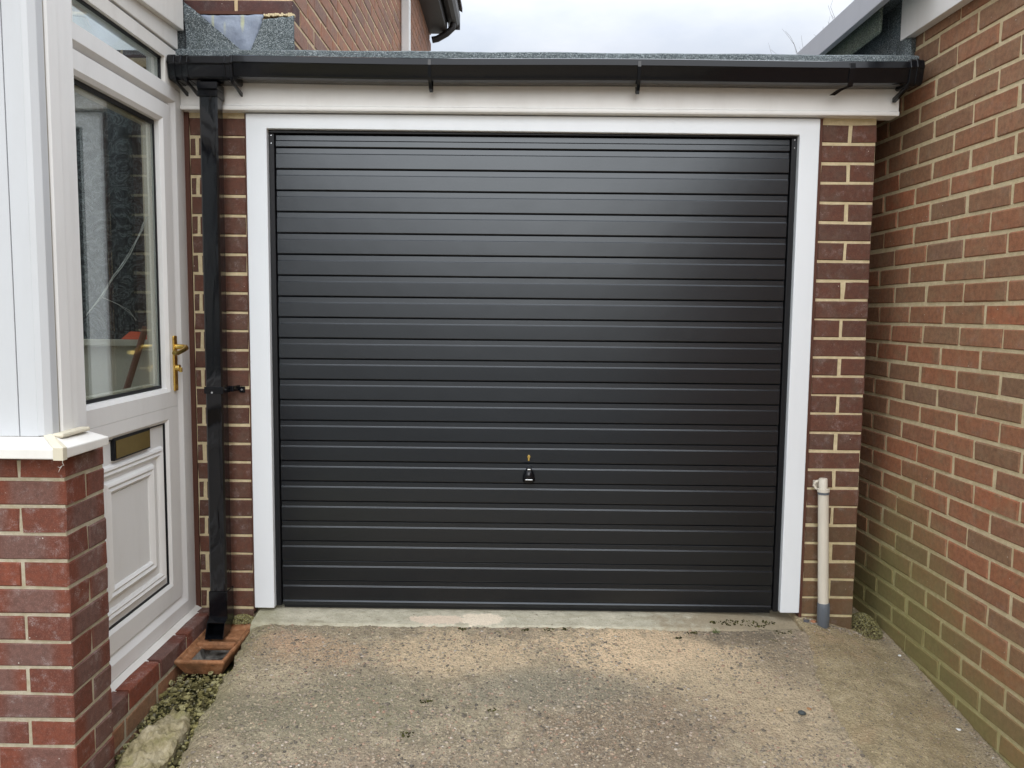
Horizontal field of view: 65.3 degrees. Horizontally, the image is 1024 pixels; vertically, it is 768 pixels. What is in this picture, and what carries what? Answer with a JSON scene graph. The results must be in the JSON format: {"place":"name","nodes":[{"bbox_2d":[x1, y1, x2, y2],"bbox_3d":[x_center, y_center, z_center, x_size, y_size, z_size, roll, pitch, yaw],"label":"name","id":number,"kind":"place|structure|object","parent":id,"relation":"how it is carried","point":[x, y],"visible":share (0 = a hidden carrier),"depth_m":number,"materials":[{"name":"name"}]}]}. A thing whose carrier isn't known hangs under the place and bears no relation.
{"place":"outdoors","nodes":[
{"label":"outdoors","id":0,"kind":"place"},
{"bbox_2d":[112,660,233,767],"bbox_3d":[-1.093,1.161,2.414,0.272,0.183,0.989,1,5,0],"label":"mossy gravel","id":1,"kind":"structure","parent":0,"point":[177,690],"depth_m":2.73,"materials":[{"name":"beige gravel"}]},
{"bbox_2d":[117,708,189,767],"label":"broken slab","id":2,"kind":"object","parent":1,"relation":"on","point":[154,745],"depth_m":2.45,"materials":[{"name":"stone"}]},
{"bbox_2d":[174,622,250,673],"bbox_3d":[-1.125,1.012,3.060,0.181,0.066,0.374,1,5,0],"label":"gully surround","id":3,"kind":"object","parent":1,"relation":"on","point":[200,654],"visible":0.66,"depth_m":3.02,"materials":[{"name":"ceramic"}]},
{"bbox_2d":[232,614,253,624],"bbox_3d":[-1.092,0.949,3.242,0.127,0.031,0.076,1,5,0],"label":"moss patch","id":4,"kind":"object","parent":1,"relation":"on","point":[247,617],"visible":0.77,"depth_m":3.22,"materials":[{"name":"green plant"}]},
{"bbox_2d":[250,604,799,631],"bbox_3d":[0.059,1.018,3.265,2.185,0.171,0.232,1,5,0],"label":"threshold","id":5,"kind":"object","parent":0,"point":[282,614],"depth_m":3.21,"materials":[{"name":"concrete"}]},
{"bbox_2d":[179,624,875,767],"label":"driveway","id":6,"kind":"structure","parent":0,"point":[651,655],"depth_m":2.69,"materials":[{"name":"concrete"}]},
{"bbox_2d":[400,619,791,737],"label":"dark moss spots","id":7,"kind":"object","parent":6,"relation":"on","point":[565,629],"visible":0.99,"depth_m":3.14,"materials":[{"name":"black plant"}]},
{"bbox_2d":[798,710,805,714],"bbox_3d":[0.956,1.085,2.637,0.027,0.013,0.025,1,5,0],"label":"loose stone","id":8,"kind":"object","parent":6,"relation":"on","point":[801,712],"visible":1,"depth_m":2.63,"materials":[{"name":"stone"}]},
{"bbox_2d":[430,0,853,53],"label":"sky","id":9,"kind":"structure","parent":0,"point":[581,26],"materials":[{"name":"white"}]},
{"bbox_2d":[787,607,1009,767],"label":"screed strip","id":10,"kind":"object","parent":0,"point":[866,739],"visible":0.59,"depth_m":2.71,"materials":[{"name":"concrete"}]},
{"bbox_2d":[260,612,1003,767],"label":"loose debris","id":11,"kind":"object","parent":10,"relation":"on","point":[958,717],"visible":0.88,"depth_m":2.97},
{"bbox_2d":[851,612,882,639],"bbox_3d":[1.447,0.983,3.299,0.155,0.075,0.206,1,5,0],"label":"moss mound","id":12,"kind":"object","parent":10,"relation":"on","point":[865,618],"visible":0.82,"depth_m":3.25,"materials":[{"name":"green plant"}]},
{"bbox_2d":[801,618,988,767],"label":"grit","id":13,"kind":"object","parent":10,"relation":"on","point":[886,698],"visible":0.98,"depth_m":2.77,"materials":[{"name":"beige gravel"}]},
{"label":"ground","id":14,"kind":"structure","parent":0,"visible":0},
{"bbox_2d":[0,0,208,767],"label":"porch","id":15,"kind":"object","parent":14,"relation":"on","point":[104,617],"visible":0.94,"depth_m":2.37,"materials":[{"name":"white plastic"}]},
{"bbox_2d":[74,92,146,338],"bbox_3d":[-1.961,-0.697,3.141,1.228,1.032,0.020,1,5,0],"label":"inner window","id":16,"kind":"structure","parent":15,"relation":"in","point":[108,143],"depth_m":3.13,"materials":[{"name":"clear glass"}]},
{"bbox_2d":[87,215,147,319],"bbox_3d":[-1.329,-0.415,2.713,0.007,0.403,0.455,1,5,0],"label":"cobweb","id":17,"kind":"object","parent":15,"relation":"hanging from","point":[97,301],"visible":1,"depth_m":2.72,"materials":[{"name":"grey fabric"}]},
{"bbox_2d":[73,49,188,655],"bbox_3d":[-1.283,-0.068,2.661,0.127,1.871,0.780,1,5,0],"label":"porch door","id":18,"kind":"structure","parent":15,"relation":"in","point":[141,481],"depth_m":2.86,"materials":[{"name":"white plastic"}]},
{"bbox_2d":[122,331,146,339],"bbox_3d":[-1.461,-0.192,3.156,0.160,0.031,0.026,1,5,0],"label":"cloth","id":19,"kind":"object","parent":15,"relation":"on","point":[132,335],"visible":0.46,"depth_m":3.15,"materials":[{"name":"red fabric"}]},
{"bbox_2d":[123,326,146,388],"bbox_3d":[-1.545,0.355,3.029,0.362,1.147,0.031,-4,7,-44],"label":"stick","id":20,"kind":"object","parent":15,"relation":"on","point":[135,359],"visible":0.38,"depth_m":3.07,"materials":[{"name":"brown wood"}]},
{"bbox_2d":[117,0,461,68],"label":"brick house","id":21,"kind":"structure","parent":14,"relation":"on","point":[371,25],"depth_m":4.30,"materials":[{"name":"brown brick"}]},
{"bbox_2d":[166,49,924,639],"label":"garage","id":22,"kind":"structure","parent":14,"relation":"on","point":[544,331],"depth_m":3.16,"materials":[{"name":"brown brick"}]},
{"bbox_2d":[177,0,294,49],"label":"roof flashing","id":23,"kind":"object","parent":22,"relation":"on","point":[237,30],"visible":0.88,"depth_m":3.05,"materials":[{"name":"metal"}]},
{"bbox_2d":[269,130,796,612],"bbox_3d":[0.070,-0.023,3.189,2.048,1.911,0.082,1,5,0],"label":"garage door","id":24,"kind":"structure","parent":22,"relation":"in","point":[512,371],"depth_m":3.19,"materials":[{"name":"black paint"}]},
{"bbox_2d":[813,478,829,628],"bbox_3d":[1.232,0.672,3.188,0.081,0.605,0.070,1,5,0],"label":"waste pipe","id":25,"kind":"object","parent":22,"relation":"attached to","point":[823,603],"visible":1,"depth_m":3.16,"materials":[{"name":"white plastic"}]},
{"bbox_2d":[769,0,834,53],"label":"bare tree","id":26,"kind":"object","parent":14,"relation":"on","point":[801,37],"depth_m":15.49,"materials":[{"name":"plant"}]},
{"bbox_2d":[796,0,1023,767],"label":"neighbour extension","id":27,"kind":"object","parent":14,"relation":"on","point":[938,594],"visible":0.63,"depth_m":2.82,"materials":[{"name":"brown brick"}]}
]}

